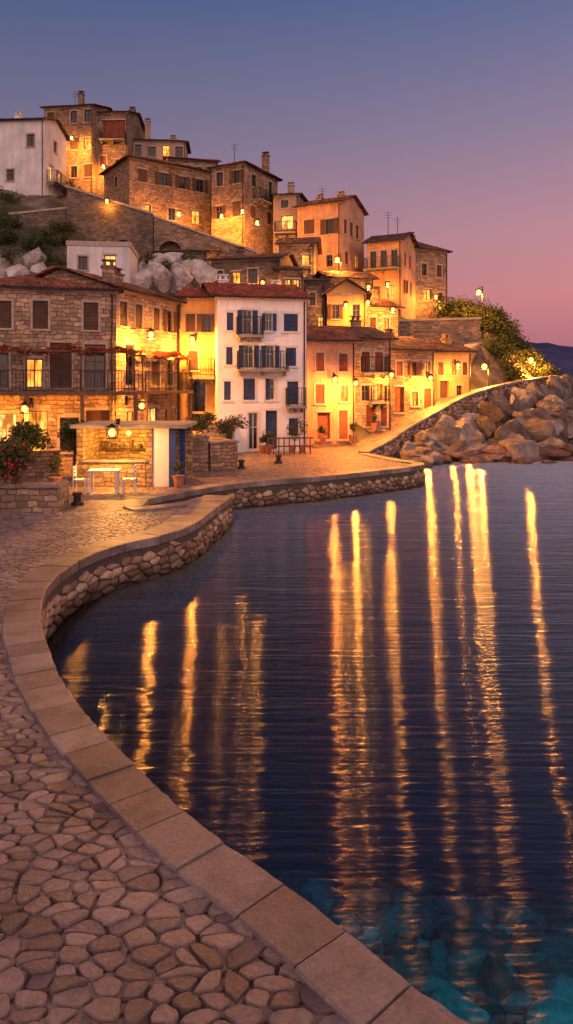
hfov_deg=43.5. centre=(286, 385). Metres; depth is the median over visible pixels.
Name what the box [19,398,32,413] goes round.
wall lantern
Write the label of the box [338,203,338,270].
ironwork
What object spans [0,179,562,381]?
hillside shrubs
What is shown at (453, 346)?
tiled roof
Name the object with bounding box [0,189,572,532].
hillside terrain
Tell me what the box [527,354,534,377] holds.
street lamp
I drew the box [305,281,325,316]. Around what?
stone trim
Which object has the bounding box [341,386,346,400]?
window panes
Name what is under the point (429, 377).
wall lantern
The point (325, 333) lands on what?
tiled roof
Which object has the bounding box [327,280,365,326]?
walls
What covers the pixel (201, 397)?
window panes
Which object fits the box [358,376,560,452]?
ramp parapet coping
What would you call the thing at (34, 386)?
window frames
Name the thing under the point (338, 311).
window frames
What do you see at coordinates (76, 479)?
white chair
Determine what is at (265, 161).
chimney
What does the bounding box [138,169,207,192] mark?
shutters
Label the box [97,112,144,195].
walls
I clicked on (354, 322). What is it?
chimney
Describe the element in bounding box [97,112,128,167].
stone trim
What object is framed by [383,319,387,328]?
window panes
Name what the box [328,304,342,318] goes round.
shutters
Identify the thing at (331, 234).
stone trim
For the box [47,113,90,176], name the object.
shutters
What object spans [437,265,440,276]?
shutters
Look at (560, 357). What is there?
distant hills
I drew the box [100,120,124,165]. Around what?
shutters
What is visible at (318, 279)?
tiled roof
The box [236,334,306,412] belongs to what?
balcony slab
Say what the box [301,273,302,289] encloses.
ironwork
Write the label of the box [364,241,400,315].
ironwork
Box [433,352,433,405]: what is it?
ironwork
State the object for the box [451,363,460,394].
window panes
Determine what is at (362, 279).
tiled roof
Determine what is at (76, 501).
mooring bollard
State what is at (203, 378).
balcony slab
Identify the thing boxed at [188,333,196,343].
wall lantern
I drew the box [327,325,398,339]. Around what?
tiled roof
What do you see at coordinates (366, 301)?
wall lantern
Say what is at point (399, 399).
shutters
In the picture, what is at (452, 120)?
sky
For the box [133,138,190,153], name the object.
tiled roof
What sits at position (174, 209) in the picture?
window frames
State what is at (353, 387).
ironwork
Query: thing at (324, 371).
stone trim
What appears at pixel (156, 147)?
stone trim
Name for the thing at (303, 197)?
tiled roof
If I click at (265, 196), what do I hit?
ironwork
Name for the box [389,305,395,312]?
wall lantern
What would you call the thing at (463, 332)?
retaining wall
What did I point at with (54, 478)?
potted plant
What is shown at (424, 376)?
stone trim
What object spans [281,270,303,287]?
stone trim
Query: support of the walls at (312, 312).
on the hillside terrain
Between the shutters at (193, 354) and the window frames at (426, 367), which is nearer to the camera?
the shutters at (193, 354)
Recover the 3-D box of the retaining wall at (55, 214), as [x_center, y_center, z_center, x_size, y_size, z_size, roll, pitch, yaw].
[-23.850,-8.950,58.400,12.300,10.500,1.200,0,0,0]
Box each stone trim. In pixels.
[0,119,61,195]
[0,287,115,453]
[43,105,97,178]
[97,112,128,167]
[113,157,210,225]
[118,290,178,420]
[133,140,185,157]
[167,158,218,169]
[179,298,213,413]
[210,258,280,283]
[211,163,272,226]
[216,297,307,451]
[272,194,298,229]
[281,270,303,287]
[296,201,359,268]
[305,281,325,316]
[306,341,355,441]
[326,293,366,319]
[360,339,391,427]
[366,307,399,331]
[367,240,412,300]
[391,350,434,413]
[415,248,447,306]
[434,351,471,395]
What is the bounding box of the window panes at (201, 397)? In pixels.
[193,315,210,410]
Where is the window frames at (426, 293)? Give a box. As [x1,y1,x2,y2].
[422,263,441,305]
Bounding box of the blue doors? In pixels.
[169,429,184,485]
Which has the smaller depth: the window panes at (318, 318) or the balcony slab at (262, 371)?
the balcony slab at (262, 371)
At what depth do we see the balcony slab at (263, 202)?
63.38 m
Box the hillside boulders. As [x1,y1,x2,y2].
[0,247,217,367]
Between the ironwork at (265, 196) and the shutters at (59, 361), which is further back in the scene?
the ironwork at (265, 196)
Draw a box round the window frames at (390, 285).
[371,250,404,298]
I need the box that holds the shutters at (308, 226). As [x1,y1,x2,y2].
[304,218,357,263]
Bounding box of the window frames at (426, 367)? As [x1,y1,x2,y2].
[397,362,429,405]
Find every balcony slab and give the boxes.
[46,180,66,195]
[99,138,125,144]
[188,377,214,382]
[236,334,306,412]
[253,198,271,207]
[274,231,296,237]
[363,266,400,272]
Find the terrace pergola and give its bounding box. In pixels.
[0,343,192,422]
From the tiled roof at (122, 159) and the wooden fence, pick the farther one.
the tiled roof at (122, 159)
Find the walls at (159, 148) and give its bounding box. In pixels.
[133,141,187,159]
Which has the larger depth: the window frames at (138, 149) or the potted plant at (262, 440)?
the window frames at (138, 149)
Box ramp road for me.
[306,387,484,452]
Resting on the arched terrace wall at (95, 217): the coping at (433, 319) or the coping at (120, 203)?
the coping at (120, 203)
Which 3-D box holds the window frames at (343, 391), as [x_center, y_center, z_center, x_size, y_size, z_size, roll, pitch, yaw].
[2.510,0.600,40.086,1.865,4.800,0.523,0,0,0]
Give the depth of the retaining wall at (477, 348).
54.84 m
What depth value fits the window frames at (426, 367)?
45.85 m
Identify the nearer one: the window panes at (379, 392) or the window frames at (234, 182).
the window panes at (379, 392)
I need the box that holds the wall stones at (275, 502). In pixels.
[227,470,425,532]
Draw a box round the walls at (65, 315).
[0,289,114,463]
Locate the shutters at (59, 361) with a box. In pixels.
[0,301,108,421]
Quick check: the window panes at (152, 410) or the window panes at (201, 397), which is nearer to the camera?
the window panes at (152, 410)
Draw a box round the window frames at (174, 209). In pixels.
[116,173,202,223]
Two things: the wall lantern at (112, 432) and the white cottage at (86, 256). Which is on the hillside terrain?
the white cottage at (86, 256)
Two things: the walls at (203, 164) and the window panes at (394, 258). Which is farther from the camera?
the walls at (203, 164)
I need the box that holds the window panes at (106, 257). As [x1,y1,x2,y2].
[79,256,114,268]
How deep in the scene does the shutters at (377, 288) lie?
61.71 m
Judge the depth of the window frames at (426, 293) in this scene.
65.09 m
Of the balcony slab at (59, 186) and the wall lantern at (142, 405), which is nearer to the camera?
the wall lantern at (142, 405)
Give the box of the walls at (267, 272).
[211,256,293,283]
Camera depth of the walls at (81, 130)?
73.87 m
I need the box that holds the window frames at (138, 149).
[135,145,182,156]
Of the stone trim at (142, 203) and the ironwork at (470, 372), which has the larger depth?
the stone trim at (142, 203)
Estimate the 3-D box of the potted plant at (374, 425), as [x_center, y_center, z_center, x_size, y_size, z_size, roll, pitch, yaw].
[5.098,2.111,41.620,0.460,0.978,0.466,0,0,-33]
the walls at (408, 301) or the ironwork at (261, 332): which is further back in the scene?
the walls at (408, 301)
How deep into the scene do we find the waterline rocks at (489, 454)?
40.30 m
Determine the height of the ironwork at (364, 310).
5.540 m
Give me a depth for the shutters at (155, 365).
35.33 m
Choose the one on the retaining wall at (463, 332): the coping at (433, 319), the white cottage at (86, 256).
the coping at (433, 319)
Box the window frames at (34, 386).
[0,301,105,451]
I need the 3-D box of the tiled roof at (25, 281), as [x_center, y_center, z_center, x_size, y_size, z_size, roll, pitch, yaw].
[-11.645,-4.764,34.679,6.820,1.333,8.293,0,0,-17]
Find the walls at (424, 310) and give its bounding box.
[416,250,445,318]
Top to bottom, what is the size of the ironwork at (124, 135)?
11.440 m
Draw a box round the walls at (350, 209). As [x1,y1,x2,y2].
[297,197,363,271]
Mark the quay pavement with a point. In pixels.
(258, 465)
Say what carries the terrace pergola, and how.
on the quay pavement
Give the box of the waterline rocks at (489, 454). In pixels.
[442,442,572,469]
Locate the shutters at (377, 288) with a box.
[374,253,410,298]
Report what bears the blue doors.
in the waterfront kiosk
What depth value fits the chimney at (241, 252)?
53.30 m
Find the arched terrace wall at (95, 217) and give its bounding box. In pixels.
[67,188,152,258]
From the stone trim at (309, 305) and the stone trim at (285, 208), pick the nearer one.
the stone trim at (309, 305)
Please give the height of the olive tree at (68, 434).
2.240 m
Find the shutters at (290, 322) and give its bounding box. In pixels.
[224,310,297,448]
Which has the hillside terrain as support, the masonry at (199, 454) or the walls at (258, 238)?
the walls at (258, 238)
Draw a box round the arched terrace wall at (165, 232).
[154,217,254,254]
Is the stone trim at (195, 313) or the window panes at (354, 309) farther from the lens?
the window panes at (354, 309)
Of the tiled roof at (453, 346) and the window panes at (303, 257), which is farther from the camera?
the window panes at (303, 257)
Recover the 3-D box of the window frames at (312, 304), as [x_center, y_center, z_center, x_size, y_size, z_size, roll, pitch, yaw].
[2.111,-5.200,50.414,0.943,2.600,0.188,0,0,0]
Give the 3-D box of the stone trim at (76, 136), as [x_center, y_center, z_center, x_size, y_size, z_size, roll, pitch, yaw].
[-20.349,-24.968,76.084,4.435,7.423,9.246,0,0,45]
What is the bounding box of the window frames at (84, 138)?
[71,110,90,177]
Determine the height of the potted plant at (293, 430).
1.622 m
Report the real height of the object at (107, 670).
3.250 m
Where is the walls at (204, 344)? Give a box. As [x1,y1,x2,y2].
[180,297,213,422]
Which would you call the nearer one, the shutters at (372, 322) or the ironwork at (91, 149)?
the shutters at (372, 322)
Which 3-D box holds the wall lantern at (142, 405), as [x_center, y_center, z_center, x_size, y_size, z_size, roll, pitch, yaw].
[-6.660,0.790,31.562,1.137,0.620,0.452,0,0,16]
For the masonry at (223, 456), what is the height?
1.100 m
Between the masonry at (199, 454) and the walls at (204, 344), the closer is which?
the masonry at (199, 454)
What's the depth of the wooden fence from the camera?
35.59 m
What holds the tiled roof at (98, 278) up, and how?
on the walls at (163, 341)
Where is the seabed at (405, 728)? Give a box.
[94,533,572,1023]
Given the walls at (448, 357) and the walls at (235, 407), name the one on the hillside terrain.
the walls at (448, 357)
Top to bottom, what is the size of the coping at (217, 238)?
2.960 m
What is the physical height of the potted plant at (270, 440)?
1.212 m
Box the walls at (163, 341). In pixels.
[42,269,177,420]
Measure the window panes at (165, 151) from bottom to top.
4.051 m
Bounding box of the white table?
[87,468,120,494]
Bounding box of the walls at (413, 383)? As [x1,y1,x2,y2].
[391,351,432,418]
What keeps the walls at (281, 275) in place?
on the hillside terrain
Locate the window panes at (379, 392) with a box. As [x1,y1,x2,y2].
[362,384,380,399]
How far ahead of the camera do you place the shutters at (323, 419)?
40.05 m
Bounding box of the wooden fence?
[267,437,313,454]
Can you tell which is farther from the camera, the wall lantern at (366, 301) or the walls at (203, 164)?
the walls at (203, 164)
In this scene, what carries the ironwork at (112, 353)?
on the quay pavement
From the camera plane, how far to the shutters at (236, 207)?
62.16 m
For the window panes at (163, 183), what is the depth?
65.56 m
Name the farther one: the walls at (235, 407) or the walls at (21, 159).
the walls at (21, 159)
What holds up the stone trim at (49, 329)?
attached to the walls at (65, 315)
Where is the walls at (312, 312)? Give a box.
[306,281,329,325]
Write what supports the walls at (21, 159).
on the hillside terrain
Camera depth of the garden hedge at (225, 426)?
29.46 m
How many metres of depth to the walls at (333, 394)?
39.94 m
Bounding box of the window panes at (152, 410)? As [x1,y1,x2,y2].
[126,312,169,420]
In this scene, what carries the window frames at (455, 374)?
attached to the walls at (448, 357)
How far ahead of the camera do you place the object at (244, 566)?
26.59 m
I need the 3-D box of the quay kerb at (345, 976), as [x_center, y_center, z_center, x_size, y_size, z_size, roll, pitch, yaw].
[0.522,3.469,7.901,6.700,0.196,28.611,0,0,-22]
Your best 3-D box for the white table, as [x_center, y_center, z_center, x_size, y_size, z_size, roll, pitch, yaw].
[-5.750,3.040,22.700,0.950,0.760,0.650,0,0,-6]
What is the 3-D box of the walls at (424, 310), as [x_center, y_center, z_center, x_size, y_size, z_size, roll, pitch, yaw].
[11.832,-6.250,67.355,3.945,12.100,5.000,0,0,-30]
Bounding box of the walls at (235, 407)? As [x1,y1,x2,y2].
[206,296,305,452]
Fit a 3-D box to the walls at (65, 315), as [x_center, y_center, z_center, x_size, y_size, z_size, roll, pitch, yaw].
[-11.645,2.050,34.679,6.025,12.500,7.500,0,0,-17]
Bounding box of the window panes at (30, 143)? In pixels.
[8,135,59,181]
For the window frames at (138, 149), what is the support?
attached to the walls at (159, 148)
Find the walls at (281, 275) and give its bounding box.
[278,270,301,284]
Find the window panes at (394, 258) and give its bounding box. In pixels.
[371,250,396,298]
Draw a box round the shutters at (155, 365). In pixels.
[120,302,177,420]
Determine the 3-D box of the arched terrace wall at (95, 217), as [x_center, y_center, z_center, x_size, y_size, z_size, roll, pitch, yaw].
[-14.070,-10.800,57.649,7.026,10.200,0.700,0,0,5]
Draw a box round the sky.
[0,0,572,346]
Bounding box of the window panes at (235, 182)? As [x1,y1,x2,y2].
[217,171,270,218]
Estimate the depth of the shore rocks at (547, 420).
42.26 m
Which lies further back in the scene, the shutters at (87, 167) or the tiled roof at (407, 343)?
the shutters at (87, 167)
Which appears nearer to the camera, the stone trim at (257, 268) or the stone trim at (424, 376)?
the stone trim at (424, 376)
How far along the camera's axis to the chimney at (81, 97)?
75.51 m
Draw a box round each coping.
[8,207,66,213]
[29,449,61,452]
[65,185,156,215]
[153,215,256,253]
[192,431,209,438]
[208,436,238,443]
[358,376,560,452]
[399,317,481,321]
[464,341,481,348]
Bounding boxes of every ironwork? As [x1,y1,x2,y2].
[42,121,73,194]
[91,106,91,192]
[99,113,126,154]
[111,294,112,420]
[177,304,178,420]
[189,300,214,422]
[236,302,306,436]
[242,164,270,245]
[274,195,297,231]
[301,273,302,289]
[323,283,323,325]
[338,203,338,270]
[353,343,353,442]
[361,341,390,430]
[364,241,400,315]
[364,295,364,325]
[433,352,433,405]
[437,253,452,311]
[469,354,470,391]
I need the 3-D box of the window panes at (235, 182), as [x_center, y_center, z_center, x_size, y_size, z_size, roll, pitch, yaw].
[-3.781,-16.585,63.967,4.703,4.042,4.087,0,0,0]
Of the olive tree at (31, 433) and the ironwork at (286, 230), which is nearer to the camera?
the olive tree at (31, 433)
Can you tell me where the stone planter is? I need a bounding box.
[0,436,68,513]
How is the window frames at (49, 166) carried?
attached to the walls at (21, 159)
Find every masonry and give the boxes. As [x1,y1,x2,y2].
[0,453,59,477]
[192,438,207,471]
[208,443,237,470]
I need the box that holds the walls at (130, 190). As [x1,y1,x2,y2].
[104,157,210,234]
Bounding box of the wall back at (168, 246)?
[160,243,180,251]
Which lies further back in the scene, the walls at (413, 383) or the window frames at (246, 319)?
the walls at (413, 383)
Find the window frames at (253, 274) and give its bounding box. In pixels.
[215,269,256,282]
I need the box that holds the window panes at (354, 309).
[333,305,358,317]
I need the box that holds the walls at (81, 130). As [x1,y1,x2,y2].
[44,105,108,193]
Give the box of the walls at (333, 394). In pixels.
[306,343,354,445]
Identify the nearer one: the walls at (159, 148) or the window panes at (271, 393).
the window panes at (271, 393)
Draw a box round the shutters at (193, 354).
[186,314,213,432]
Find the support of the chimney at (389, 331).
on the tiled roof at (407, 343)
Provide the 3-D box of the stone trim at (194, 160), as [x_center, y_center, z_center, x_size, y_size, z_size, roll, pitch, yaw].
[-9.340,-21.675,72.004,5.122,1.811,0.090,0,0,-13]
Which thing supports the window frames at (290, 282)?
attached to the walls at (281, 275)
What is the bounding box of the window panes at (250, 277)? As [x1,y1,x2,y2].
[218,270,256,282]
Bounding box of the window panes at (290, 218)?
[282,201,292,228]
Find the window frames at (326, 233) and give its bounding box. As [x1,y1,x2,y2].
[326,219,355,266]
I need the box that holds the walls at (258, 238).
[211,163,277,253]
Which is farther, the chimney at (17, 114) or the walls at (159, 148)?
the walls at (159, 148)
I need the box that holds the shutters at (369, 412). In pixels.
[362,352,385,425]
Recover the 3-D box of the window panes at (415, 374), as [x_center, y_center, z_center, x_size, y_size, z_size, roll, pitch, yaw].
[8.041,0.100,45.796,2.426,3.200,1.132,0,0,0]
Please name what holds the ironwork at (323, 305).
on the hillside terrain
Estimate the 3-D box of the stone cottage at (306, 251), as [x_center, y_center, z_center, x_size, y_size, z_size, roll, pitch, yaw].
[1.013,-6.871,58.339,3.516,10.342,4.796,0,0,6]
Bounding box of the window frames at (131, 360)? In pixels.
[120,301,170,420]
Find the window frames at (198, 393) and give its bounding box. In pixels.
[188,314,211,411]
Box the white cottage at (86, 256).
[66,240,138,283]
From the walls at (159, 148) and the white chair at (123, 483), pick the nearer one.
the white chair at (123, 483)
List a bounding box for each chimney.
[13,110,22,117]
[77,91,84,104]
[101,259,115,286]
[115,267,124,287]
[235,247,245,254]
[261,151,269,173]
[287,182,294,192]
[306,319,311,325]
[349,315,361,326]
[369,289,379,298]
[383,329,395,335]
[440,334,452,343]
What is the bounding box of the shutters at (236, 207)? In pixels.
[212,169,270,224]
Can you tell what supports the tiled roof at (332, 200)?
on the walls at (350, 209)
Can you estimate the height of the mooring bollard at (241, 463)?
0.370 m
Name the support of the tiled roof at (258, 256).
on the walls at (267, 272)
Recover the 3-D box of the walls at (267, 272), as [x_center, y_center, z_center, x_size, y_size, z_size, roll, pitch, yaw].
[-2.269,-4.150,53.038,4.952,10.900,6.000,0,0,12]
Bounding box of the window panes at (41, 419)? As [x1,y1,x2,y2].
[0,346,103,449]
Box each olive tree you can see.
[7,418,50,481]
[57,418,91,476]
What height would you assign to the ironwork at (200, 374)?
8.840 m
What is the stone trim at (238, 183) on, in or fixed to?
attached to the walls at (258, 238)
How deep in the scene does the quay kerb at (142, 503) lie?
21.27 m
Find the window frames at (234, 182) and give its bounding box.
[216,170,271,218]
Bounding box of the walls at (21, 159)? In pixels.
[0,119,65,196]
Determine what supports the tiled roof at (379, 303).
on the walls at (379, 313)
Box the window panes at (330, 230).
[327,219,355,266]
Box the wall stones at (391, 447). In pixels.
[372,379,546,470]
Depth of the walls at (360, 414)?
42.08 m
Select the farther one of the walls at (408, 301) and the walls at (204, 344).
the walls at (408, 301)
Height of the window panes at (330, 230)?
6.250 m
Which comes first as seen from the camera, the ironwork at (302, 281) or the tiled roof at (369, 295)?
the ironwork at (302, 281)
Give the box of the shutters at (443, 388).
[438,362,466,397]
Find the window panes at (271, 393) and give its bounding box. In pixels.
[243,311,273,448]
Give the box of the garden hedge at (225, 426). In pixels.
[0,411,249,454]
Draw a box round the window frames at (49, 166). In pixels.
[7,135,59,180]
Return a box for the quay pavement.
[0,448,407,1023]
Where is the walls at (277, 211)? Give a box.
[273,195,303,252]
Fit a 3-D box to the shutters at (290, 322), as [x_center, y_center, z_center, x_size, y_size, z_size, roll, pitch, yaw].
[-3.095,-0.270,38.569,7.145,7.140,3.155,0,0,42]
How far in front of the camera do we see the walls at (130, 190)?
64.82 m
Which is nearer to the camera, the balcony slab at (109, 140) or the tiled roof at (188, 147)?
the balcony slab at (109, 140)
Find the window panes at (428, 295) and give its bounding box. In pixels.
[422,264,441,304]
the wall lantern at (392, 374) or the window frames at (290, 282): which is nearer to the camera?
the wall lantern at (392, 374)
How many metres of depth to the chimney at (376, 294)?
53.74 m
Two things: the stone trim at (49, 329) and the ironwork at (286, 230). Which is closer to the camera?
the stone trim at (49, 329)
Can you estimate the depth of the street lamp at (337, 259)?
55.34 m
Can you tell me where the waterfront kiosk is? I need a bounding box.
[70,421,196,486]
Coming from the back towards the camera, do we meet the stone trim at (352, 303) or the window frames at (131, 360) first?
the stone trim at (352, 303)
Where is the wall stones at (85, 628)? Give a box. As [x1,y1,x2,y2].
[41,508,231,671]
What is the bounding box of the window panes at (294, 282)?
[285,280,298,286]
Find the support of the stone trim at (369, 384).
attached to the walls at (360, 414)
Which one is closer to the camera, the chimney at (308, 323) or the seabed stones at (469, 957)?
the seabed stones at (469, 957)
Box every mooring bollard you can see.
[70,491,83,505]
[238,459,245,468]
[274,455,282,463]
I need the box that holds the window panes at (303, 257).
[302,256,308,264]
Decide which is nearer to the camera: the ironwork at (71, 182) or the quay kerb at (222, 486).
the quay kerb at (222, 486)
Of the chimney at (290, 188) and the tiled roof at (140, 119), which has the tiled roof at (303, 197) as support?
the chimney at (290, 188)
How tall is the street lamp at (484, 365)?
2.250 m
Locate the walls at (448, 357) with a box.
[434,353,468,399]
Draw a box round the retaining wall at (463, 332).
[399,319,479,344]
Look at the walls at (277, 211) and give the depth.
64.42 m
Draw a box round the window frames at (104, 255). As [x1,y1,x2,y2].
[79,255,115,269]
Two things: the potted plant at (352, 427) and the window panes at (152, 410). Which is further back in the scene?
the potted plant at (352, 427)
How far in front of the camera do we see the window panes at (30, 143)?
64.42 m
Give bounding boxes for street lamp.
[334,254,340,272]
[476,286,483,338]
[480,360,489,385]
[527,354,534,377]
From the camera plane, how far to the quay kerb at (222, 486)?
26.61 m
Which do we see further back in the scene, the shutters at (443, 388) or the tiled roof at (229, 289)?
the shutters at (443, 388)
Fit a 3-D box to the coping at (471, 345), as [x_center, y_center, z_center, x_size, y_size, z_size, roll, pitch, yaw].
[13.498,-2.833,54.076,0.860,1.260,5.757,0,0,30]
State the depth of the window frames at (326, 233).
61.94 m
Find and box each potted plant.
[45,453,63,481]
[172,461,185,487]
[258,434,267,452]
[261,429,274,452]
[286,421,299,452]
[295,416,308,452]
[316,426,326,443]
[348,422,356,441]
[370,414,377,429]
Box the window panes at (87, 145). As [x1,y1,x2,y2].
[72,110,90,177]
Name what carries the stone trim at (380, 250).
attached to the walls at (408, 301)
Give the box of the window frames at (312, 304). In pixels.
[310,293,322,325]
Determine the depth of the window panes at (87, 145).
73.89 m
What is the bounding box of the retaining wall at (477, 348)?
[471,344,479,362]
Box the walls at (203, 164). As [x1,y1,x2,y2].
[166,158,216,168]
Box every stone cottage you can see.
[151,248,222,287]
[274,237,321,291]
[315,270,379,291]
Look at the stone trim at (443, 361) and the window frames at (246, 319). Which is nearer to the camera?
the window frames at (246, 319)
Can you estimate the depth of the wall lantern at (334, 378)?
38.52 m
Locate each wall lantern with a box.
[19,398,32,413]
[104,197,109,203]
[105,419,119,438]
[125,396,146,410]
[131,328,154,338]
[174,210,180,215]
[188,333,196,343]
[331,372,337,382]
[353,376,358,386]
[365,298,370,305]
[388,370,394,377]
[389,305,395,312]
[427,372,432,379]
[454,359,461,368]
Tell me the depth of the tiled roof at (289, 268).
48.93 m
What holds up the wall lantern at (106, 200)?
attached to the coping at (120, 203)
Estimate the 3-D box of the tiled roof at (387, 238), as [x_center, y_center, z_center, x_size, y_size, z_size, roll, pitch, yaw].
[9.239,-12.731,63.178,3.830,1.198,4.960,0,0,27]
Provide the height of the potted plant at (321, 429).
1.046 m
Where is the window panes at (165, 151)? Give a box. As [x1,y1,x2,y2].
[135,146,182,156]
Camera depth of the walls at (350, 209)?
62.39 m
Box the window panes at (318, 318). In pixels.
[311,293,322,325]
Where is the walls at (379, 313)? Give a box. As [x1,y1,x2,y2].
[366,308,397,336]
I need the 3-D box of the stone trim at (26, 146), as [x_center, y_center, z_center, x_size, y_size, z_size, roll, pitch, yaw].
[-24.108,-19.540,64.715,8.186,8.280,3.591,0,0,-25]
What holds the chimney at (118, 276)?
on the tiled roof at (98, 278)
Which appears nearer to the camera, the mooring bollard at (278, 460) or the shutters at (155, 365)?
the mooring bollard at (278, 460)
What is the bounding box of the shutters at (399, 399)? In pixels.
[395,362,430,411]
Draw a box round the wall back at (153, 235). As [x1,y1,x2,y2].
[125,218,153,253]
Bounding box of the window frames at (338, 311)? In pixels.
[332,304,359,318]
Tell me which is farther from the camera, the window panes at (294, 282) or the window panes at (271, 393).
the window panes at (294, 282)
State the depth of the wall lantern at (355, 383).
38.74 m
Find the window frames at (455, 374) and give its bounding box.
[451,362,465,394]
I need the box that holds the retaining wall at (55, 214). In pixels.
[18,209,65,222]
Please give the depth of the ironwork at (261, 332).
36.45 m
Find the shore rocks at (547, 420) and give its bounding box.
[395,393,572,481]
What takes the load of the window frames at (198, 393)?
attached to the walls at (204, 344)
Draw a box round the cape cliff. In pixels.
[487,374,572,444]
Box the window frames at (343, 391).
[316,384,347,410]
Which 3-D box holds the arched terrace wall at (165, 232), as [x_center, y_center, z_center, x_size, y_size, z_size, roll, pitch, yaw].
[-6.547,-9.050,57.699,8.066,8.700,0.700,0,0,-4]
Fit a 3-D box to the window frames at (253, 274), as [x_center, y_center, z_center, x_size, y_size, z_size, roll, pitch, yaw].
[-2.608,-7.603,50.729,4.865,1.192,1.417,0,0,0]
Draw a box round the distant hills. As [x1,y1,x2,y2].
[525,342,572,375]
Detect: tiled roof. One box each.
[0,117,70,140]
[0,273,123,293]
[31,265,186,303]
[40,103,112,110]
[96,110,144,132]
[99,155,210,175]
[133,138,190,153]
[163,156,221,161]
[172,288,223,297]
[201,282,314,299]
[205,252,298,266]
[206,160,282,181]
[269,192,307,201]
[272,266,309,270]
[292,195,368,215]
[303,278,333,281]
[306,326,362,341]
[321,278,371,298]
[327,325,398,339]
[361,232,419,247]
[366,298,405,308]
[391,336,441,350]
[414,241,452,253]
[420,339,477,352]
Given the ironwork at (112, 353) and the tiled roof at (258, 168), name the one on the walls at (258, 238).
the tiled roof at (258, 168)
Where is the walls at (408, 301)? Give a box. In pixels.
[366,235,415,318]
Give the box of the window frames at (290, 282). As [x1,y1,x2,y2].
[285,279,299,287]
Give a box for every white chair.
[72,464,88,494]
[121,464,136,493]
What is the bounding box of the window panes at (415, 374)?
[412,363,427,404]
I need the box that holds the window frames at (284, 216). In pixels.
[281,200,288,228]
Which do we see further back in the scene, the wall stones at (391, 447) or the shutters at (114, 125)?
the shutters at (114, 125)
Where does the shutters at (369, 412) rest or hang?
attached to the walls at (360, 414)
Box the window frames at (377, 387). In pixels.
[362,352,381,400]
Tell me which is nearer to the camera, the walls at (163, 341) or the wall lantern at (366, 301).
the walls at (163, 341)
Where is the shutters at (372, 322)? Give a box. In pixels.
[370,318,374,326]
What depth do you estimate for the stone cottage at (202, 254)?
54.19 m
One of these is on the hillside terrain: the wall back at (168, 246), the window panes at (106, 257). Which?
the wall back at (168, 246)
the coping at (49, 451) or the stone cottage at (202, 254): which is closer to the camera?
the coping at (49, 451)
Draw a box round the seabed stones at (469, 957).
[277,868,572,1023]
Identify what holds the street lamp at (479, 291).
on the hillside terrain
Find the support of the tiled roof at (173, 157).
on the walls at (203, 164)
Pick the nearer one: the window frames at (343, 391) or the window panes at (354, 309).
the window frames at (343, 391)
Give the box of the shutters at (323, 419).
[316,353,346,438]
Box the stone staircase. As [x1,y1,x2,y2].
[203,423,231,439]
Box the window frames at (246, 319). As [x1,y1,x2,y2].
[224,310,297,449]
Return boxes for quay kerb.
[2,495,470,1023]
[123,488,201,510]
[184,453,424,494]
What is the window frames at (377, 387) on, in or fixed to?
attached to the walls at (360, 414)
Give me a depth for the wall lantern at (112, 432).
23.41 m
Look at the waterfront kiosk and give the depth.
24.35 m
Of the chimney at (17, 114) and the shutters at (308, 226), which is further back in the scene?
the chimney at (17, 114)
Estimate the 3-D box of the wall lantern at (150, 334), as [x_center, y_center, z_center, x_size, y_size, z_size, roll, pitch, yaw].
[-6.657,-2.410,32.879,1.498,0.620,0.463,0,0,19]
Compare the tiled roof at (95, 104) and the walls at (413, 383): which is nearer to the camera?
the walls at (413, 383)
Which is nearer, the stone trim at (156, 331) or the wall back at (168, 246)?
the stone trim at (156, 331)
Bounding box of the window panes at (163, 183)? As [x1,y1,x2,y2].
[116,173,202,223]
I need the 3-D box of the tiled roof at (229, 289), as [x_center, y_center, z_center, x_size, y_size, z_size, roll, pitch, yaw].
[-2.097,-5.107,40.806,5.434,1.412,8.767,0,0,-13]
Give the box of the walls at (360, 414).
[355,341,388,433]

